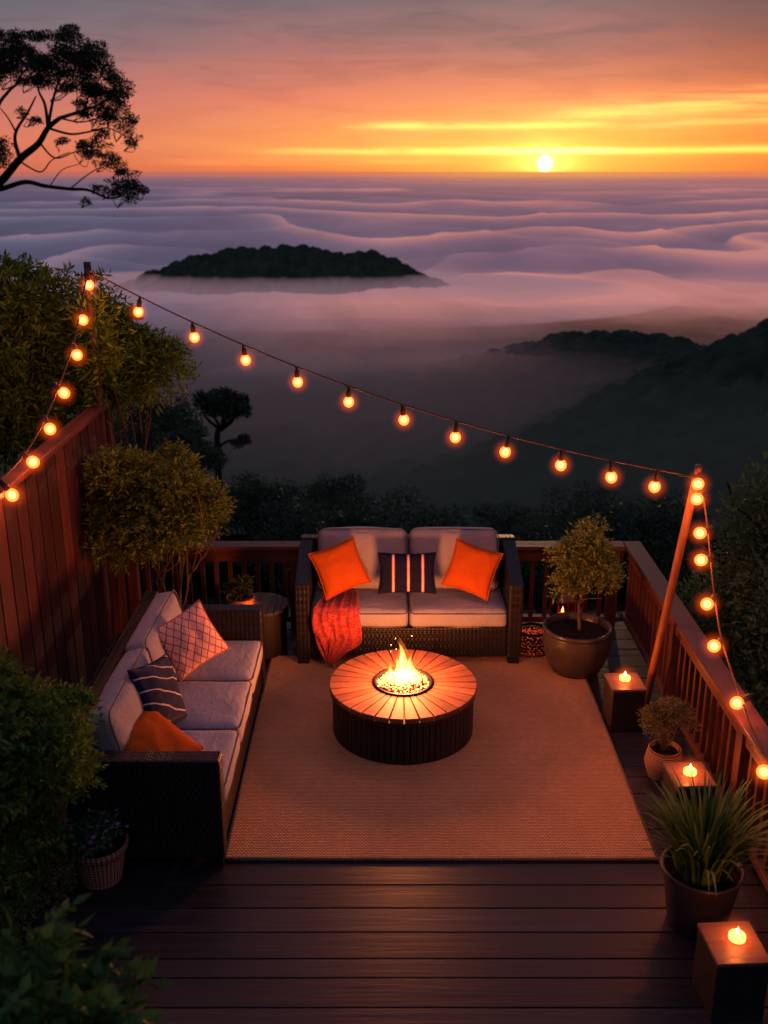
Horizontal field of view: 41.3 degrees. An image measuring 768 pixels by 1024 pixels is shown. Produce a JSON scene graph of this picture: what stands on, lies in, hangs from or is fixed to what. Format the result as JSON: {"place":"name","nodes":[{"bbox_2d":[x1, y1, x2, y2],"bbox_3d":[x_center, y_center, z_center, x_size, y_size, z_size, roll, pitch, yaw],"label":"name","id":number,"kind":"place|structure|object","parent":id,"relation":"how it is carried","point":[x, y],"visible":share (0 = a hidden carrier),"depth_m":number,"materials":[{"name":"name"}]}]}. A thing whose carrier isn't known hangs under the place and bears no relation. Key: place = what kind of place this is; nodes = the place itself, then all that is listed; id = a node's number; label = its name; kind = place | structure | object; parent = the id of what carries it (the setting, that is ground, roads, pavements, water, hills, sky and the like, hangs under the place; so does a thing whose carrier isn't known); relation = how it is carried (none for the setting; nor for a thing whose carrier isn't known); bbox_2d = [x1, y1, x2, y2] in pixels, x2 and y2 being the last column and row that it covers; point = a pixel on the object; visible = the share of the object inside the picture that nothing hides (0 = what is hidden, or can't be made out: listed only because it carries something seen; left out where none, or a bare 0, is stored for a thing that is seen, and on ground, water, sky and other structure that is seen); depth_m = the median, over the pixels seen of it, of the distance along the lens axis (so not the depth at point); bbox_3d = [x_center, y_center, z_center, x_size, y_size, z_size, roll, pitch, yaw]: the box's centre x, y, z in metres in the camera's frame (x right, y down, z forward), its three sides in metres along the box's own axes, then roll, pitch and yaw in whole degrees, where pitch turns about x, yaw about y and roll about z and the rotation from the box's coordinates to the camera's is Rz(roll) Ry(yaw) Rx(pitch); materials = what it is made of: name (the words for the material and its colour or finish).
{"place":"outdoors","nodes":[
{"label":"outdoors","id":0,"kind":"place"},
{"bbox_2d":[0,172,767,365],"bbox_3d":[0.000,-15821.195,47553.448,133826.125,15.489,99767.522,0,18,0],"label":"fog","id":1,"kind":"structure","parent":0,"point":[498,252],"depth_m":1322.05,"materials":[{"name":"white"}]},
{"bbox_2d":[0,0,767,171],"label":"sky","id":2,"kind":"structure","parent":0,"point":[222,85],"materials":[{"name":"orange"}]},
{"bbox_2d":[76,557,765,706],"bbox_3d":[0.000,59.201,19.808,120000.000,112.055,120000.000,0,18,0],"label":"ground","id":3,"kind":"structure","parent":0,"point":[265,586],"depth_m":59.79,"materials":[{"name":"green plant"}]},
{"bbox_2d":[0,248,136,474],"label":"feathery tree","id":4,"kind":"object","parent":3,"relation":"on","point":[33,325],"visible":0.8,"depth_m":8.15,"materials":[{"name":"green plant"}]},
{"bbox_2d":[0,23,150,207],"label":"spreading tree","id":5,"kind":"object","parent":3,"relation":"on","point":[84,65],"visible":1,"depth_m":19.14,"materials":[{"name":"black plant"}]},
{"bbox_2d":[54,266,205,691],"bbox_3d":[-2.414,0.810,9.366,1.370,5.935,1.625,8,20,22],"label":"feathery tree","id":6,"kind":"object","parent":3,"relation":"on","point":[143,350],"visible":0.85,"depth_m":8.75,"materials":[{"name":"green plant"}]},
{"bbox_2d":[113,420,181,596],"bbox_3d":[-6.804,0.892,27.627,2.678,6.672,2.961,-10,21,-28],"label":"valley tree","id":7,"kind":"object","parent":3,"relation":"on","point":[154,440],"visible":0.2,"depth_m":26.99,"materials":[{"name":"green plant"}]},
{"bbox_2d":[112,391,207,591],"bbox_3d":[-6.975,0.279,31.701,3.109,8.172,3.036,0,18,0],"label":"valley tree","id":8,"kind":"object","parent":3,"relation":"on","point":[180,420],"visible":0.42,"depth_m":30.41,"materials":[{"name":"green plant"}]},
{"bbox_2d":[131,413,207,581],"bbox_3d":[-7.362,0.480,34.828,2.774,7.997,3.174,0,18,0],"label":"valley tree","id":9,"kind":"object","parent":3,"relation":"on","point":[192,439],"visible":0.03,"depth_m":34.58,"materials":[{"name":"green plant"}]},
{"bbox_2d":[150,422,229,602],"bbox_3d":[-5.638,0.855,29.773,2.584,6.847,2.542,0,18,0],"label":"valley tree","id":10,"kind":"object","parent":3,"relation":"on","point":[209,454],"visible":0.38,"depth_m":29.04,"materials":[{"name":"green plant"}]},
{"bbox_2d":[191,386,253,596],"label":"umbrella tree","id":11,"kind":"object","parent":3,"relation":"on","point":[228,403],"visible":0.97,"depth_m":48.90,"materials":[{"name":"green plant"}]},
{"bbox_2d":[218,470,303,588],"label":"valley tree","id":12,"kind":"object","parent":3,"relation":"on","point":[259,493],"visible":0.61,"depth_m":41.56,"materials":[{"name":"green plant"}]},
{"bbox_2d":[245,497,341,590],"bbox_3d":[-3.154,1.983,40.470,4.651,5.356,4.207,-8,20,-22],"label":"valley tree","id":13,"kind":"object","parent":3,"relation":"on","point":[291,523],"visible":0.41,"depth_m":39.67,"materials":[{"name":"green plant"}]},
{"bbox_2d":[294,472,373,516],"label":"valley tree","id":14,"kind":"object","parent":3,"relation":"on","point":[327,490],"visible":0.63,"depth_m":62.24,"materials":[{"name":"green plant"}]},
{"bbox_2d":[309,502,388,533],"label":"valley tree","id":15,"kind":"object","parent":3,"relation":"on","point":[351,519],"visible":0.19,"depth_m":35.86,"materials":[{"name":"green plant"}]},
{"bbox_2d":[329,484,428,529],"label":"valley tree","id":16,"kind":"object","parent":3,"relation":"on","point":[383,514],"visible":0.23,"depth_m":46.13,"materials":[{"name":"green plant"}]},
{"bbox_2d":[0,244,767,577],"bbox_3d":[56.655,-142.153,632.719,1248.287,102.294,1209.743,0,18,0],"label":"forest","id":17,"kind":"object","parent":3,"relation":"on","point":[678,394],"visible":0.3,"depth_m":434.23,"materials":[{"name":"green plant"}]},
{"bbox_2d":[383,503,503,533],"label":"valley tree","id":18,"kind":"object","parent":3,"relation":"on","point":[440,520],"visible":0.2,"depth_m":43.04,"materials":[{"name":"green plant"}]},
{"bbox_2d":[471,501,547,540],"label":"valley tree","id":19,"kind":"object","parent":3,"relation":"on","point":[516,516],"visible":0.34,"depth_m":54.63,"materials":[{"name":"green plant"}]},
{"bbox_2d":[501,512,593,607],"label":"valley tree","id":20,"kind":"object","parent":3,"relation":"on","point":[533,533],"visible":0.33,"depth_m":44.57,"materials":[{"name":"green plant"}]},
{"bbox_2d":[530,480,624,539],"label":"valley tree","id":21,"kind":"object","parent":3,"relation":"on","point":[568,508],"visible":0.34,"depth_m":63.07,"materials":[{"name":"green plant"}]},
{"bbox_2d":[562,491,670,609],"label":"valley tree","id":22,"kind":"object","parent":3,"relation":"on","point":[607,508],"visible":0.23,"depth_m":42.21,"materials":[{"name":"green plant"}]},
{"bbox_2d":[604,487,722,588],"bbox_3d":[11.018,1.952,40.464,4.692,5.357,5.496,0,18,0],"label":"valley tree","id":23,"kind":"object","parent":3,"relation":"on","point":[665,520],"visible":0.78,"depth_m":39.55,"materials":[{"name":"green plant"}]},
{"bbox_2d":[676,452,767,719],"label":"hedge tree","id":24,"kind":"object","parent":3,"relation":"on","point":[742,581],"visible":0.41,"depth_m":8.80,"materials":[{"name":"green plant"}]},
{"bbox_2d":[730,681,767,852],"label":"hedge tree","id":25,"kind":"object","parent":3,"relation":"on","point":[759,687],"depth_m":7.97,"materials":[{"name":"green plant"}]},
{"bbox_3d":[-0.040,3.634,6.214,4.520,3.164,7.080,0,18,0],"label":"deck frame","id":26,"kind":"object","parent":3,"relation":"on","visible":0},
{"bbox_2d":[5,621,767,1023],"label":"deck","id":27,"kind":"structure","parent":26,"relation":"on","point":[417,943],"depth_m":5.35,"materials":[{"name":"brown wood"}]},
{"bbox_2d":[0,400,128,795],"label":"privacy fence","id":28,"kind":"object","parent":27,"relation":"on","point":[58,613],"visible":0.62,"depth_m":7.15,"materials":[{"name":"brown wood"}]},
{"bbox_2d":[83,262,123,634],"bbox_3d":[-2.271,-0.058,8.471,0.101,3.933,0.061,9,21,26],"label":"light post","id":29,"kind":"object","parent":28,"relation":"attached to","point":[104,439],"visible":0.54,"depth_m":8.18,"materials":[{"name":"brown wood"}]},
{"bbox_2d":[0,267,93,501],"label":"string lights","id":30,"kind":"object","parent":29,"relation":"hanging from","point":[12,494],"visible":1,"depth_m":6.75,"materials":[{"name":"brown"}]},
{"bbox_2d":[86,268,693,492],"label":"string lights","id":31,"kind":"object","parent":29,"relation":"hanging from","point":[560,463],"visible":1,"depth_m":7.11,"materials":[{"name":"brown"}]},
{"bbox_2d":[60,800,128,889],"bbox_3d":[-1.614,1.855,5.705,0.401,0.468,0.436,0,18,0],"label":"flower pot","id":32,"kind":"object","parent":27,"relation":"on","point":[95,851],"visible":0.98,"depth_m":5.63,"materials":[{"name":"wicker"}]},
{"bbox_2d":[79,437,236,603],"bbox_3d":[-1.828,0.321,8.070,1.334,1.884,1.125,0,18,0],"label":"round shrub","id":33,"kind":"object","parent":27,"relation":"on","point":[139,501],"visible":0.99,"depth_m":7.71,"materials":[{"name":"green plant"}]},
{"bbox_2d":[64,590,265,866],"bbox_3d":[-1.345,1.273,6.732,0.891,0.914,2.160,0,18,0],"label":"wicker sofa","id":34,"kind":"object","parent":27,"relation":"on","point":[173,804],"visible":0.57,"depth_m":5.94,"materials":[{"name":"black wicker"}]},
{"bbox_2d":[127,653,186,721],"bbox_3d":[-1.405,1.133,6.346,0.164,0.430,0.430,-19,-1,22],"label":"throw pillow","id":35,"kind":"object","parent":34,"relation":"on","point":[155,682],"visible":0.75,"depth_m":6.28,"materials":[{"name":"blue fabric"}]},
{"bbox_2d":[123,711,204,750],"bbox_3d":[-1.379,1.353,5.988,0.470,0.146,0.470,31,30,24],"label":"throw pillow","id":36,"kind":"object","parent":34,"relation":"on","point":[154,731],"visible":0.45,"depth_m":5.98,"materials":[{"name":"orange fabric"}]},
{"bbox_2d":[158,599,229,680],"bbox_3d":[-1.323,0.874,6.955,0.404,0.405,0.158,-33,5,-21],"label":"throw pillow","id":37,"kind":"object","parent":34,"relation":"on","point":[192,640],"visible":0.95,"depth_m":6.90,"materials":[{"name":"pink fabric"}]},
{"bbox_2d":[254,592,287,660],"bbox_3d":[-1.020,0.953,8.459,0.461,0.425,0.464,0,18,0],"label":"side table","id":38,"kind":"object","parent":27,"relation":"on","point":[275,606],"visible":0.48,"depth_m":8.33,"materials":[{"name":"brown wicker"}]},
{"bbox_2d":[218,573,254,603],"bbox_3d":[-1.187,0.633,8.269,0.326,0.298,0.336,-11,21,-29],"label":"herb pot","id":39,"kind":"object","parent":38,"relation":"on","point":[244,595],"visible":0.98,"depth_m":8.23,"materials":[{"name":"ceramic"}]},
{"bbox_2d":[125,541,625,627],"bbox_3d":[-0.082,0.636,8.860,4.276,0.769,0.150,0,18,0],"label":"deck railing","id":40,"kind":"object","parent":27,"relation":"on","point":[270,552],"visible":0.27,"depth_m":8.79,"materials":[{"name":"brown wood"}]},
{"bbox_2d":[295,526,523,662],"bbox_3d":[0.200,0.655,8.439,1.810,1.003,0.750,0,18,0],"label":"wicker loveseat","id":41,"kind":"object","parent":27,"relation":"on","point":[448,621],"visible":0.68,"depth_m":8.23,"materials":[{"name":"beige fabric"}]},
{"bbox_2d":[312,588,361,665],"bbox_3d":[-0.372,0.932,8.319,0.398,0.483,0.495,0,18,0],"label":"throw blanket","id":42,"kind":"object","parent":41,"relation":"on","point":[336,626],"visible":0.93,"depth_m":8.11,"materials":[{"name":"fabric"}]},
{"bbox_2d":[308,536,371,599],"bbox_3d":[-0.355,0.453,8.230,0.404,0.405,0.151,-21,-1,-13],"label":"throw pillow","id":43,"kind":"object","parent":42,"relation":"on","point":[339,568],"visible":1,"depth_m":8.18,"materials":[{"name":"orange fabric"}]},
{"bbox_2d":[377,552,436,593],"bbox_3d":[0.184,0.490,8.178,0.477,0.340,0.132,0,-8,0],"label":"throw pillow","id":44,"kind":"object","parent":41,"relation":"on","point":[402,573],"visible":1,"depth_m":8.13,"materials":[{"name":"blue fabric"}]},
{"bbox_2d":[441,538,503,600],"bbox_3d":[0.709,0.461,8.231,0.404,0.405,0.157,19,-2,12],"label":"throw pillow","id":45,"kind":"object","parent":41,"relation":"on","point":[471,568],"visible":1,"depth_m":8.18,"materials":[{"name":"orange fabric"}]},
{"bbox_2d":[225,655,658,860],"bbox_3d":[0.330,1.601,7.158,2.533,0.021,2.633,0,18,0],"label":"rug","id":46,"kind":"object","parent":27,"relation":"on","point":[532,769],"visible":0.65,"depth_m":6.61,"materials":[{"name":"carpet"}]},
{"bbox_2d":[329,638,476,764],"bbox_3d":[0.135,1.178,7.196,1.040,0.765,1.040,0,18,0],"label":"fire pit","id":47,"kind":"object","parent":46,"relation":"on","point":[406,707],"visible":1,"depth_m":6.97,"materials":[{"name":"brown wood"}]},
{"bbox_2d":[541,512,627,678],"bbox_3d":[1.541,0.640,7.977,0.617,1.322,0.565,12,22,32],"label":"potted tree","id":48,"kind":"object","parent":46,"relation":"on","point":[576,645],"visible":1,"depth_m":7.88,"materials":[{"name":"green plant"}]},
{"bbox_2d":[521,622,544,657],"bbox_3d":[1.225,1.065,8.434,0.280,0.227,0.278,0,18,0],"label":"basket lantern","id":49,"kind":"object","parent":27,"relation":"on","point":[532,642],"visible":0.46,"depth_m":8.34,"materials":[{"name":"black metal"}]},
{"bbox_2d":[549,586,576,615],"bbox_3d":[1.500,0.859,8.576,0.177,0.528,0.177,-4,19,-11],"label":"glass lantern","id":50,"kind":"object","parent":27,"relation":"on","point":[571,607],"visible":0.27,"depth_m":8.51,"materials":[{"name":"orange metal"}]},
{"bbox_2d":[602,673,646,731],"bbox_3d":[1.725,1.370,7.344,0.243,0.340,0.262,-1,19,-2],"label":"candle stand","id":51,"kind":"object","parent":27,"relation":"on","point":[623,702],"visible":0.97,"depth_m":7.24,"materials":[{"name":"brown wood"}]},
{"bbox_2d":[619,671,630,681],"bbox_3d":[1.725,1.174,7.300,0.220,0.220,0.220,0,18,0],"label":"candle","id":52,"kind":"object","parent":51,"relation":"on","point":[624,677],"visible":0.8,"depth_m":7.28,"materials":[{"name":"wax"}]},
{"bbox_2d":[636,694,702,781],"bbox_3d":[1.829,1.470,6.671,0.406,0.579,0.316,-9,21,-26],"label":"potted plant","id":53,"kind":"object","parent":27,"relation":"on","point":[660,751],"visible":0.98,"depth_m":6.62,"materials":[{"name":"green plant"}]},
{"bbox_2d":[645,464,705,706],"bbox_3d":[1.950,0.578,7.044,0.171,2.051,0.663,0,18,0],"label":"wooden pole","id":54,"kind":"object","parent":27,"relation":"on","point":[671,587],"visible":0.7,"depth_m":6.97,"materials":[{"name":"brown wood"}]},
{"bbox_2d":[691,474,767,778],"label":"string lights","id":55,"kind":"object","parent":54,"relation":"hanging from","point":[737,702],"visible":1,"depth_m":6.14,"materials":[{"name":"brown"}]},
{"bbox_2d":[660,762,716,821],"bbox_3d":[1.850,1.745,6.225,0.243,0.340,0.262,-1,19,-3],"label":"candle stand","id":56,"kind":"object","parent":27,"relation":"on","point":[668,782],"visible":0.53,"depth_m":6.15,"materials":[{"name":"brown wood"}]},
{"bbox_2d":[683,764,696,776],"bbox_3d":[1.850,1.555,6.162,0.220,0.220,0.220,0,18,0],"label":"candle","id":57,"kind":"object","parent":56,"relation":"on","point":[693,770],"visible":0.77,"depth_m":6.15,"materials":[{"name":"wax"}]},
{"bbox_2d":[621,541,767,891],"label":"deck railing","id":58,"kind":"object","parent":27,"relation":"on","point":[694,670],"visible":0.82,"depth_m":6.81,"materials":[{"name":"brown wood"}]},
{"bbox_2d":[633,763,767,939],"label":"potted grass","id":59,"kind":"object","parent":27,"relation":"on","point":[702,866],"depth_m":5.25,"materials":[{"name":"plant"}]},
{"bbox_2d":[692,921,767,1021],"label":"candle stand","id":60,"kind":"object","parent":27,"relation":"on","point":[730,979],"visible":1,"depth_m":4.78,"materials":[{"name":"brown wood"}]},
{"bbox_2d":[728,927,745,943],"bbox_3d":[1.675,1.999,4.834,0.220,0.220,0.220,0,18,0],"label":"candle","id":61,"kind":"object","parent":60,"relation":"on","point":[737,936],"visible":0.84,"depth_m":4.82,"materials":[{"name":"wax"}]},
{"bbox_3d":[-1.505,2.650,4.103,1.510,0.070,3.700,0,18,0],"label":"planting bed","id":62,"kind":"object","parent":27,"relation":"on","visible":0},
{"bbox_2d":[0,821,79,991],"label":"hedge","id":63,"kind":"object","parent":62,"relation":"on","point":[55,867],"visible":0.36,"depth_m":5.46,"materials":[{"name":"green plant"}]},
{"bbox_2d":[0,643,108,927],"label":"round shrub","id":64,"kind":"object","parent":62,"relation":"on","point":[46,745],"visible":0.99,"depth_m":5.14,"materials":[{"name":"green plant"}]},
{"bbox_2d":[0,893,176,1023],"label":"leafy shrub","id":65,"kind":"object","parent":62,"relation":"on","point":[31,988],"visible":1,"depth_m":2.92,"materials":[{"name":"green plant"}]}
]}

